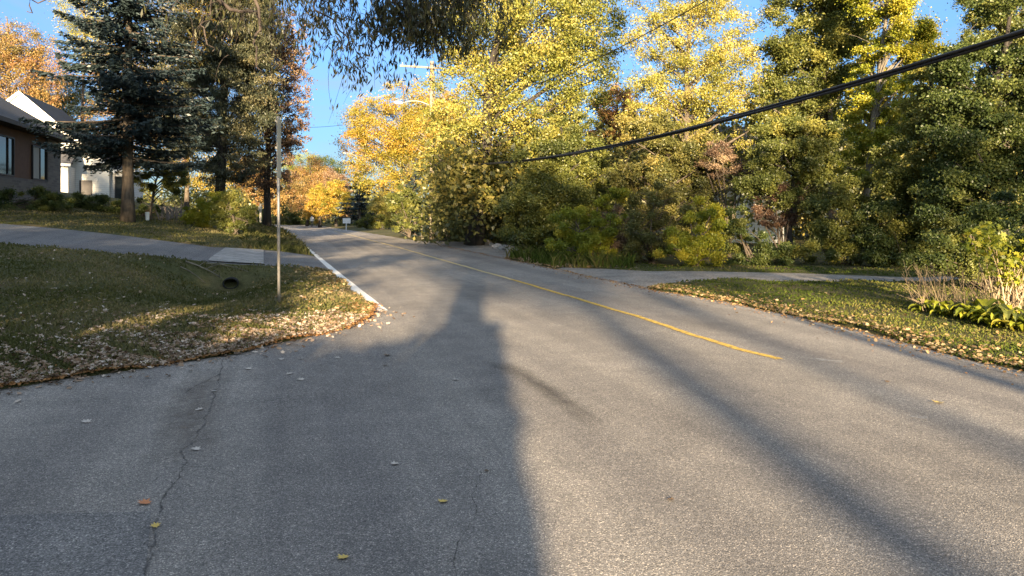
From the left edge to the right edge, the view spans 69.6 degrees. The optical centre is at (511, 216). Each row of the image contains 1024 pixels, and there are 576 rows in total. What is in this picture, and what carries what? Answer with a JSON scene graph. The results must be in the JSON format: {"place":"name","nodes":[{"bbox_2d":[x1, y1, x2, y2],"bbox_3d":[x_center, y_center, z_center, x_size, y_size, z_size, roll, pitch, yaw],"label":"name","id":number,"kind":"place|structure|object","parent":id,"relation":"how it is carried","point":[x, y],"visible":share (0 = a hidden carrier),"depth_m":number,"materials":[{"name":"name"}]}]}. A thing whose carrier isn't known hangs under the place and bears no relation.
{"place":"outdoors","nodes":[
{"label":"outdoors","id":0,"kind":"place"},
{"bbox_2d":[0,224,325,268],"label":"driveway","id":1,"kind":"structure","parent":0,"point":[34,236],"depth_m":23.68,"materials":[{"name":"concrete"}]},
{"bbox_2d":[209,247,263,262],"bbox_3d":[-8.959,1.238,24.200,1.505,0.272,6.310,0,0,-19],"label":"paver apron","id":2,"kind":"object","parent":1,"relation":"on","point":[225,254],"visible":1,"depth_m":23.14,"materials":[{"name":"grey concrete"}]},
{"bbox_2d":[0,0,1019,216],"label":"sky","id":3,"kind":"structure","parent":0,"point":[320,108],"materials":[{"name":"blue"}]},
{"bbox_2d":[0,224,1023,575],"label":"road","id":4,"kind":"structure","parent":0,"point":[798,460],"depth_m":5.18,"materials":[{"name":"grey asphalt"}]},
{"bbox_2d":[0,511,150,575],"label":"asphalt patch","id":5,"kind":"object","parent":4,"relation":"on","point":[89,544],"visible":1,"depth_m":3.58,"materials":[{"name":"grey asphalt"}]},
{"bbox_2d":[138,498,150,503],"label":"fallen leaf","id":6,"kind":"object","parent":4,"relation":"on","point":[144,501],"visible":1,"depth_m":4.10,"materials":[{"name":"plant"}]},
{"bbox_2d":[141,358,238,574],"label":"road crack","id":7,"kind":"object","parent":4,"relation":"on","point":[155,542],"visible":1,"depth_m":4.20,"materials":[{"name":"asphalt"}]},
{"bbox_2d":[343,218,349,229],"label":"road sign","id":8,"kind":"object","parent":4,"relation":"on","point":[346,220],"visible":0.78,"depth_m":83.90,"materials":[{"name":"metal"}]},
{"bbox_2d":[307,247,386,310],"bbox_3d":[-10.487,1.366,36.960,0.424,0.460,51.785,0,0,-19],"label":"white edge line","id":9,"kind":"object","parent":4,"relation":"on","point":[354,288],"visible":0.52,"depth_m":17.20,"materials":[{"name":"paint"}]},
{"bbox_2d":[336,231,510,278],"bbox_3d":[-9.571,1.594,49.332,0.357,0.004,64.373,0,0,-17],"label":"yellow centre line","id":10,"kind":"object","parent":4,"relation":"on","point":[441,259],"visible":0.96,"depth_m":25.37,"materials":[{"name":"paint"}]},
{"bbox_2d":[528,377,554,394],"bbox_3d":[0.256,1.594,6.919,0.444,0.001,2.839,0,0,-21],"label":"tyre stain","id":11,"kind":"object","parent":4,"relation":"on","point":[542,386],"visible":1,"depth_m":6.89,"materials":[{"name":"asphalt"}]},
{"bbox_2d":[510,279,782,358],"bbox_3d":[1.496,1.593,13.407,0.225,0.001,10.811,0,0,-16],"label":"yellow centre line","id":12,"kind":"object","parent":4,"relation":"on","point":[705,338],"visible":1,"depth_m":10.63,"materials":[{"name":"paint"}]},
{"bbox_2d":[439,245,1022,384],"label":"needle litter","id":13,"kind":"object","parent":4,"relation":"on","point":[754,312],"visible":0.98,"depth_m":12.01,"materials":[{"name":"brown plant"}]},
{"bbox_2d":[621,285,1021,374],"bbox_3d":[3.994,1.593,12.035,0.585,0.001,11.111,0,0,-14],"label":"white edge line","id":14,"kind":"object","parent":4,"relation":"on","point":[837,328],"visible":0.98,"depth_m":10.14,"materials":[{"name":"paint"}]},
{"bbox_2d":[0,192,1023,388],"bbox_3d":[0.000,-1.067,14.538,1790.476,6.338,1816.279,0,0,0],"label":"ground","id":15,"kind":"structure","parent":0,"point":[212,281],"depth_m":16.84,"materials":[{"name":"green plant"}]},
{"bbox_2d":[0,97,69,201],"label":"brown house","id":16,"kind":"structure","parent":15,"relation":"on","point":[25,163],"depth_m":37.31,"materials":[{"name":"brown brick"}]},
{"bbox_2d":[0,134,14,176],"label":"window","id":17,"kind":"structure","parent":16,"relation":"in","point":[7,143],"depth_m":35.05,"materials":[{"name":"clear glass"}]},
{"bbox_2d":[31,145,46,180],"bbox_3d":[-25.223,-2.825,39.298,0.090,1.790,2.232,0,0,-16],"label":"window","id":18,"kind":"structure","parent":16,"relation":"in","point":[38,155],"depth_m":39.14,"materials":[{"name":"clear glass"}]},
{"bbox_2d":[0,12,74,107],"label":"deciduous tree","id":19,"kind":"object","parent":15,"relation":"on","point":[8,40],"visible":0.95,"depth_m":77.39,"materials":[{"name":"orange plant"}]},
{"bbox_2d":[0,185,79,211],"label":"bush","id":20,"kind":"object","parent":15,"relation":"on","point":[46,199],"visible":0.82,"depth_m":33.28,"materials":[{"name":"green plant"}]},
{"bbox_2d":[11,68,103,120],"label":"deciduous tree","id":21,"kind":"object","parent":15,"relation":"on","point":[75,97],"visible":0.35,"depth_m":91.31,"materials":[{"name":"orange plant"}]},
{"bbox_2d":[7,91,142,199],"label":"white house","id":22,"kind":"structure","parent":15,"relation":"on","point":[75,178],"depth_m":61.27,"materials":[{"name":"white paint"}]},
{"bbox_2d":[79,180,91,194],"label":"door","id":23,"kind":"structure","parent":22,"relation":"in","point":[85,186],"depth_m":61.25,"materials":[{"name":"metal"}]},
{"bbox_2d":[115,176,121,198],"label":"window","id":24,"kind":"structure","parent":22,"relation":"in","point":[118,179],"depth_m":62.49,"materials":[{"name":"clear glass"}]},
{"bbox_2d":[45,0,123,120],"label":"deciduous tree","id":25,"kind":"object","parent":15,"relation":"on","point":[59,4],"visible":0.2,"depth_m":87.70,"materials":[{"name":"orange plant"}]},
{"bbox_2d":[64,191,135,211],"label":"bush","id":26,"kind":"object","parent":15,"relation":"on","point":[101,200],"visible":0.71,"depth_m":36.64,"materials":[{"name":"green plant"}]},
{"bbox_2d":[18,0,225,221],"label":"spruce tree","id":27,"kind":"object","parent":15,"relation":"on","point":[136,103],"visible":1,"depth_m":32.55,"materials":[{"name":"green plant"}]},
{"bbox_2d":[72,48,190,170],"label":"deciduous tree","id":28,"kind":"object","parent":15,"relation":"on","point":[106,115],"visible":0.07,"depth_m":74.11,"materials":[{"name":"orange plant"}]},
{"bbox_2d":[135,196,163,215],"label":"bush","id":29,"kind":"object","parent":15,"relation":"on","point":[142,209],"visible":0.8,"depth_m":36.92,"materials":[{"name":"green plant"}]},
{"bbox_2d":[121,155,191,219],"bbox_3d":[-17.391,-1.422,36.059,3.358,3.274,2.122,0,0,0],"label":"young tree","id":30,"kind":"object","parent":15,"relation":"on","point":[169,184],"visible":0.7,"depth_m":35.86,"materials":[{"name":"green plant"}]},
{"bbox_2d":[146,195,193,219],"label":"bare shrub","id":31,"kind":"object","parent":15,"relation":"on","point":[167,216],"visible":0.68,"depth_m":37.79,"materials":[{"name":"plant"}]},
{"bbox_2d":[0,275,368,384],"bbox_3d":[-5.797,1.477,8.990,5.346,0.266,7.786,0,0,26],"label":"leaf litter","id":32,"kind":"object","parent":15,"relation":"on","point":[121,359],"visible":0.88,"depth_m":8.72,"materials":[{"name":"beige plant"}]},
{"bbox_2d":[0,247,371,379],"bbox_3d":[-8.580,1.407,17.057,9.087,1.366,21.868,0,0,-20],"label":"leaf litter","id":33,"kind":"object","parent":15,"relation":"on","point":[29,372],"visible":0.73,"depth_m":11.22,"materials":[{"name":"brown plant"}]},
{"bbox_2d":[0,302,382,386],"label":"needle litter","id":34,"kind":"object","parent":15,"relation":"on","point":[375,305],"visible":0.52,"depth_m":8.22,"materials":[{"name":"brown plant"}]},
{"bbox_2d":[146,0,242,208],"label":"deciduous tree","id":35,"kind":"object","parent":15,"relation":"on","point":[186,195],"visible":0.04,"depth_m":79.81,"materials":[{"name":"orange plant"}]},
{"bbox_2d":[186,261,220,277],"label":"dry branch","id":36,"kind":"object","parent":15,"relation":"on","point":[204,268],"visible":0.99,"depth_m":20.58,"materials":[{"name":"brown plant"}]},
{"bbox_2d":[178,190,233,227],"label":"bush","id":37,"kind":"object","parent":15,"relation":"on","point":[190,216],"visible":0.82,"depth_m":35.71,"materials":[{"name":"green plant"}]},
{"bbox_2d":[0,307,414,402],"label":"leaf litter","id":38,"kind":"object","parent":15,"relation":"on","point":[209,361],"visible":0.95,"depth_m":8.30,"materials":[{"name":"brown plant"}]},
{"bbox_2d":[150,0,298,220],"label":"pine tree","id":39,"kind":"object","parent":15,"relation":"on","point":[235,67],"visible":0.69,"depth_m":43.30,"materials":[{"name":"green plant"}]},
{"bbox_2d":[206,262,247,271],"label":"dry branch","id":40,"kind":"object","parent":15,"relation":"on","point":[225,265],"visible":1,"depth_m":20.85,"materials":[{"name":"brown plant"}]},
{"bbox_2d":[222,277,238,288],"bbox_3d":[-7.981,1.853,21.014,0.426,0.299,1.600,0,0,-17],"label":"culvert","id":41,"kind":"object","parent":15,"relation":"on","point":[236,279],"visible":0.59,"depth_m":20.28,"materials":[{"name":"black plastic"}]},
{"bbox_2d":[208,187,259,233],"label":"bush","id":42,"kind":"object","parent":15,"relation":"on","point":[225,205],"visible":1,"depth_m":34.80,"materials":[{"name":"green plant"}]},
{"bbox_2d":[258,204,261,221],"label":"marker post","id":43,"kind":"object","parent":15,"relation":"on","point":[260,212],"visible":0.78,"depth_m":60.51,"materials":[{"name":"plastic"}]},
{"bbox_2d":[227,159,295,222],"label":"deciduous tree","id":44,"kind":"object","parent":15,"relation":"on","point":[286,197],"visible":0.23,"depth_m":84.52,"materials":[{"name":"orange plant"}]},
{"bbox_2d":[226,1,316,227],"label":"oak tree","id":45,"kind":"object","parent":15,"relation":"on","point":[269,182],"visible":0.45,"depth_m":49.76,"materials":[{"name":"green plant"}]},
{"bbox_2d":[238,219,309,254],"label":"tall grass","id":46,"kind":"structure","parent":15,"relation":"on","point":[256,235],"depth_m":32.47,"materials":[{"name":"green plant"}]},
{"bbox_2d":[275,116,280,301],"bbox_3d":[-4.147,-0.038,13.003,0.084,3.464,0.240,0,0,0],"label":"signpost","id":47,"kind":"object","parent":15,"relation":"on","point":[278,134],"visible":0.91,"depth_m":13.03,"materials":[{"name":"metal"}]},
{"bbox_2d":[243,205,316,224],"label":"bush","id":48,"kind":"object","parent":15,"relation":"on","point":[297,220],"visible":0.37,"depth_m":126.80,"materials":[{"name":"green plant"}]},
{"bbox_2d":[143,173,442,225],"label":"woods","id":49,"kind":"object","parent":15,"relation":"on","point":[193,197],"visible":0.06,"depth_m":131.07,"materials":[{"name":"green plant"}]},
{"bbox_2d":[27,0,577,113],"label":"overhanging tree","id":50,"kind":"object","parent":15,"relation":"on","point":[414,16],"visible":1,"depth_m":12.87,"materials":[{"name":"green plant"}]},
{"bbox_2d":[274,147,345,186],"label":"deciduous tree","id":51,"kind":"object","parent":15,"relation":"on","point":[333,161],"visible":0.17,"depth_m":149.46,"materials":[{"name":"orange plant"}]},
{"bbox_2d":[280,151,341,225],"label":"deciduous tree","id":52,"kind":"object","parent":15,"relation":"on","point":[302,188],"visible":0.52,"depth_m":118.71,"materials":[{"name":"orange plant"}]},
{"bbox_2d":[252,264,373,313],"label":"leaf litter","id":53,"kind":"object","parent":15,"relation":"on","point":[353,293],"visible":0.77,"depth_m":15.02,"materials":[{"name":"beige plant"}]},
{"bbox_2d":[302,178,353,227],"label":"deciduous tree","id":54,"kind":"object","parent":15,"relation":"on","point":[320,196],"visible":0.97,"depth_m":104.31,"materials":[{"name":"yellow plant"}]},
{"bbox_2d":[317,165,355,226],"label":"deciduous tree","id":55,"kind":"object","parent":15,"relation":"on","point":[332,174],"visible":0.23,"depth_m":111.43,"materials":[{"name":"orange plant"}]},
{"bbox_2d":[332,172,377,227],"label":"pine tree","id":56,"kind":"object","parent":15,"relation":"on","point":[355,207],"visible":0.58,"depth_m":99.75,"materials":[{"name":"green plant"}]},
{"bbox_2d":[353,213,402,229],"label":"bush","id":57,"kind":"object","parent":15,"relation":"on","point":[373,224],"visible":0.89,"depth_m":85.61,"materials":[{"name":"green plant"}]},
{"bbox_2d":[365,190,403,228],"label":"bush","id":58,"kind":"object","parent":15,"relation":"on","point":[378,204],"visible":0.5,"depth_m":86.89,"materials":[{"name":"green plant"}]},
{"bbox_2d":[380,183,425,236],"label":"bush","id":59,"kind":"object","parent":15,"relation":"on","point":[404,204],"visible":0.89,"depth_m":54.18,"materials":[{"name":"yellow plant"}]},
{"bbox_2d":[328,77,480,232],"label":"golden tree","id":60,"kind":"object","parent":15,"relation":"on","point":[394,154],"visible":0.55,"depth_m":64.99,"materials":[{"name":"yellow plant"}]},
{"bbox_2d":[394,168,428,236],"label":"spruce tree","id":61,"kind":"object","parent":15,"relation":"on","point":[415,232],"visible":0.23,"depth_m":55.87,"materials":[{"name":"green plant"}]},
{"bbox_2d":[394,61,440,238],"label":"utility pole","id":62,"kind":"object","parent":15,"relation":"on","point":[431,67],"visible":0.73,"depth_m":49.86,"materials":[{"name":"white wood"}]},
{"bbox_2d":[434,0,706,99],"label":"overhead wire","id":63,"kind":"object","parent":62,"relation":"attached to","point":[602,55],"visible":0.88,"depth_m":22.35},
{"bbox_2d":[435,29,1023,165],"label":"overhead cable","id":64,"kind":"object","parent":62,"relation":"attached to","point":[947,55],"visible":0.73,"depth_m":13.27,"materials":[{"name":"black rubber"}]},
{"bbox_2d":[403,98,478,239],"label":"pale tree","id":65,"kind":"object","parent":15,"relation":"on","point":[414,132],"visible":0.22,"depth_m":48.85,"materials":[{"name":"yellow plant"}]},
{"bbox_2d":[421,241,516,257],"bbox_3d":[-1.714,1.575,38.624,3.359,0.050,20.621,0,0,-16],"label":"gravel shoulder","id":66,"kind":"object","parent":15,"relation":"on","point":[486,248],"visible":0.53,"depth_m":36.38},
{"bbox_2d":[492,243,502,248],"bbox_3d":[-0.733,1.499,36.109,0.553,0.360,0.565,0,0,0],"label":"rock","id":67,"kind":"object","parent":66,"relation":"on","point":[496,246],"visible":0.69,"depth_m":35.93,"materials":[{"name":"stone"}]},
{"bbox_2d":[403,0,633,245],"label":"maple tree","id":68,"kind":"object","parent":66,"relation":"on","point":[559,49],"visible":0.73,"depth_m":39.19,"materials":[{"name":"yellow plant"}]},
{"bbox_2d":[489,110,626,252],"bbox_3d":[1.959,-1.344,31.057,5.806,6.331,4.618,0,0,0],"label":"deciduous tree","id":69,"kind":"object","parent":15,"relation":"on","point":[558,182],"visible":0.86,"depth_m":30.36,"materials":[{"name":"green plant"}]},
{"bbox_2d":[505,244,640,268],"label":"tall grass","id":70,"kind":"structure","parent":15,"relation":"on","point":[535,254],"depth_m":23.57,"materials":[{"name":"green plant"}]},
{"bbox_2d":[542,184,634,259],"bbox_3d":[2.569,0.321,25.087,3.219,2.833,2.083,0,0,0],"label":"bush","id":71,"kind":"object","parent":15,"relation":"on","point":[582,239],"visible":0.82,"depth_m":24.75,"materials":[{"name":"green plant"}]},
{"bbox_2d":[517,255,665,269],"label":"leaf litter","id":72,"kind":"object","parent":15,"relation":"on","point":[572,265],"visible":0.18,"depth_m":23.23,"materials":[{"name":"plant"}]},
{"bbox_2d":[583,80,651,203],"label":"deciduous tree","id":73,"kind":"object","parent":15,"relation":"on","point":[608,115],"visible":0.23,"depth_m":51.11,"materials":[{"name":"brown plant"}]},
{"bbox_2d":[586,204,650,253],"bbox_3d":[3.795,0.644,25.509,3.086,2.212,2.028,0,0,-23],"label":"bush","id":74,"kind":"object","parent":15,"relation":"on","point":[621,240],"visible":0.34,"depth_m":25.16,"materials":[{"name":"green plant"}]},
{"bbox_2d":[600,178,696,263],"bbox_3d":[4.465,0.192,24.063,3.195,2.893,2.374,0,0,27],"label":"bush","id":75,"kind":"object","parent":15,"relation":"on","point":[636,234],"visible":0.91,"depth_m":23.82,"materials":[{"name":"green plant"}]},
{"bbox_2d":[596,108,744,256],"bbox_3d":[6.022,-1.306,28.063,5.645,5.830,3.119,0,0,0],"label":"deciduous tree","id":76,"kind":"object","parent":15,"relation":"on","point":[669,160],"visible":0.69,"depth_m":27.59,"materials":[{"name":"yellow plant"}]},
{"bbox_2d":[648,195,730,266],"bbox_3d":[5.455,0.443,22.606,2.499,2.395,1.740,0,0,13],"label":"bush","id":77,"kind":"object","parent":15,"relation":"on","point":[692,252],"visible":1,"depth_m":22.22,"materials":[{"name":"green plant"}]},
{"bbox_2d":[606,0,784,232],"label":"deciduous tree","id":78,"kind":"object","parent":15,"relation":"on","point":[680,58],"visible":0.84,"depth_m":30.52,"materials":[{"name":"yellow plant"}]},
{"bbox_2d":[378,23,1023,245],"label":"woods","id":79,"kind":"object","parent":15,"relation":"on","point":[455,224],"visible":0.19,"depth_m":39.29,"materials":[{"name":"green plant"}]},
{"bbox_2d":[693,132,757,257],"bbox_3d":[8.135,-0.759,26.961,2.825,4.730,1.815,0,0,0],"label":"deciduous tree","id":80,"kind":"object","parent":15,"relation":"on","point":[722,157],"visible":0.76,"depth_m":26.82,"materials":[{"name":"brown plant"}]},
{"bbox_2d":[679,127,784,242],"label":"pale house","id":81,"kind":"structure","parent":15,"relation":"on","point":[755,225],"depth_m":42.00,"materials":[{"name":"white"}]},
{"bbox_2d":[718,195,736,219],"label":"window","id":82,"kind":"structure","parent":81,"relation":"in","point":[730,196],"depth_m":41.96,"materials":[{"name":"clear glass"}]},
{"bbox_2d":[753,196,772,221],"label":"window","id":83,"kind":"structure","parent":81,"relation":"in","point":[755,202],"depth_m":41.96,"materials":[{"name":"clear glass"}]},
{"bbox_2d":[710,203,797,265],"bbox_3d":[7.729,0.819,23.693,2.681,2.482,1.848,0,0,11],"label":"bush","id":84,"kind":"object","parent":15,"relation":"on","point":[782,250],"visible":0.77,"depth_m":23.29,"materials":[{"name":"green plant"}]},
{"bbox_2d":[505,256,1023,372],"bbox_3d":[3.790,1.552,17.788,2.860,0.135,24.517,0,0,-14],"label":"leaf litter","id":85,"kind":"object","parent":15,"relation":"on","point":[960,351],"visible":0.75,"depth_m":10.27,"materials":[{"name":"beige plant"}]},
{"bbox_2d":[743,181,811,259],"bbox_3d":[9.114,-0.239,24.876,2.387,3.708,2.080,0,0,37],"label":"bush","id":86,"kind":"object","parent":15,"relation":"on","point":[769,214],"visible":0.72,"depth_m":24.86,"materials":[{"name":"brown plant"}]},
{"bbox_2d":[723,111,850,261],"bbox_3d":[9.247,-1.005,25.052,4.070,5.228,2.906,0,0,0],"label":"deciduous tree","id":87,"kind":"object","parent":15,"relation":"on","point":[802,159],"visible":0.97,"depth_m":24.50,"materials":[{"name":"green plant"}]},
{"bbox_2d":[568,263,1023,368],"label":"lawn grass","id":88,"kind":"structure","parent":15,"relation":"on","point":[960,327],"depth_m":13.56,"materials":[{"name":"green plant"}]},
{"bbox_2d":[737,0,890,253],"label":"deciduous tree","id":89,"kind":"object","parent":15,"relation":"on","point":[829,24],"visible":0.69,"depth_m":29.32,"materials":[{"name":"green plant"}]},
{"bbox_2d":[789,166,888,265],"bbox_3d":[10.151,0.167,23.045,3.270,3.364,2.238,0,0,13],"label":"bush","id":90,"kind":"object","parent":15,"relation":"on","point":[825,230],"visible":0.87,"depth_m":22.80,"materials":[{"name":"green plant"}]},
{"bbox_2d":[833,0,951,259],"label":"birch tree","id":91,"kind":"object","parent":15,"relation":"on","point":[924,33],"visible":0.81,"depth_m":25.77,"materials":[{"name":"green plant"}]},
{"bbox_2d":[846,195,940,268],"bbox_3d":[11.416,0.742,21.965,2.714,2.763,1.974,0,0,32],"label":"bush","id":92,"kind":"object","parent":15,"relation":"on","point":[875,258],"visible":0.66,"depth_m":21.72,"materials":[{"name":"green plant"}]},
{"bbox_2d":[850,43,988,267],"bbox_3d":[12.374,-1.673,21.995,3.987,6.990,2.954,0,0,-18],"label":"deciduous tree","id":93,"kind":"object","parent":15,"relation":"on","point":[897,181],"visible":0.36,"depth_m":21.67,"materials":[{"name":"green plant"}]},
{"bbox_2d":[908,297,953,311],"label":"leafy plant","id":94,"kind":"object","parent":15,"relation":"on","point":[926,301],"visible":0.47,"depth_m":11.67,"materials":[{"name":"green plant"}]},
{"bbox_2d":[929,300,974,315],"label":"leafy plant","id":95,"kind":"object","parent":15,"relation":"on","point":[943,306],"visible":0.51,"depth_m":11.27,"materials":[{"name":"green plant"}]},
{"bbox_2d":[898,188,1023,292],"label":"bush","id":96,"kind":"object","parent":15,"relation":"on","point":[958,254],"visible":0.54,"depth_m":14.85,"materials":[{"name":"green plant"}]},
{"bbox_2d":[898,260,1023,311],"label":"dry stalks","id":97,"kind":"object","parent":15,"relation":"on","point":[926,296],"visible":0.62,"depth_m":11.88,"materials":[{"name":"beige plant"}]},
{"bbox_2d":[901,0,1023,240],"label":"deciduous tree","id":98,"kind":"object","parent":15,"relation":"on","point":[984,161],"visible":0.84,"depth_m":19.58,"materials":[{"name":"green plant"}]},
{"bbox_2d":[944,303,988,317],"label":"leafy plant","id":99,"kind":"object","parent":15,"relation":"on","point":[953,310],"visible":0.15,"depth_m":11.16,"materials":[{"name":"green plant"}]},
{"bbox_2d":[956,298,1001,305],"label":"leafy plant","id":100,"kind":"object","parent":15,"relation":"on","point":[971,304],"visible":0.08,"depth_m":11.52,"materials":[{"name":"green plant"}]},
{"bbox_2d":[949,298,1010,322],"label":"leafy plant","id":101,"kind":"object","parent":15,"relation":"on","point":[984,303],"visible":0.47,"depth_m":10.85,"materials":[{"name":"green plant"}]},
{"bbox_2d":[947,0,1023,147],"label":"deciduous tree","id":102,"kind":"object","parent":15,"relation":"on","point":[975,27],"visible":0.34,"depth_m":29.96,"materials":[{"name":"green plant"}]},
{"bbox_2d":[957,217,1023,314],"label":"bush","id":103,"kind":"object","parent":15,"relation":"on","point":[982,232],"visible":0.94,"depth_m":11.18,"materials":[{"name":"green plant"}]},
{"bbox_2d":[966,305,1023,327],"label":"leafy plant","id":104,"kind":"object","parent":15,"relation":"on","point":[986,318],"visible":0.73,"depth_m":10.43,"materials":[{"name":"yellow plant"}]},
{"bbox_2d":[987,303,1023,329],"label":"leafy plant","id":105,"kind":"object","parent":15,"relation":"on","point":[1006,314],"visible":0.66,"depth_m":10.14,"materials":[{"name":"green plant"}]},
{"bbox_2d":[989,304,1023,312],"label":"leafy plant","id":106,"kind":"object","parent":15,"relation":"on","point":[1018,309],"visible":0.09,"depth_m":10.80,"materials":[{"name":"yellow plant"}]},
{"bbox_2d":[991,313,1023,331],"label":"leafy plant","id":107,"kind":"object","parent":15,"relation":"on","point":[1011,324],"visible":0.91,"depth_m":10.01,"materials":[{"name":"yellow plant"}]},
{"bbox_2d":[558,268,975,287],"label":"gravel drive","id":108,"kind":"structure","parent":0,"point":[644,279],"depth_m":19.16,"materials":[{"name":"grey gravel"}]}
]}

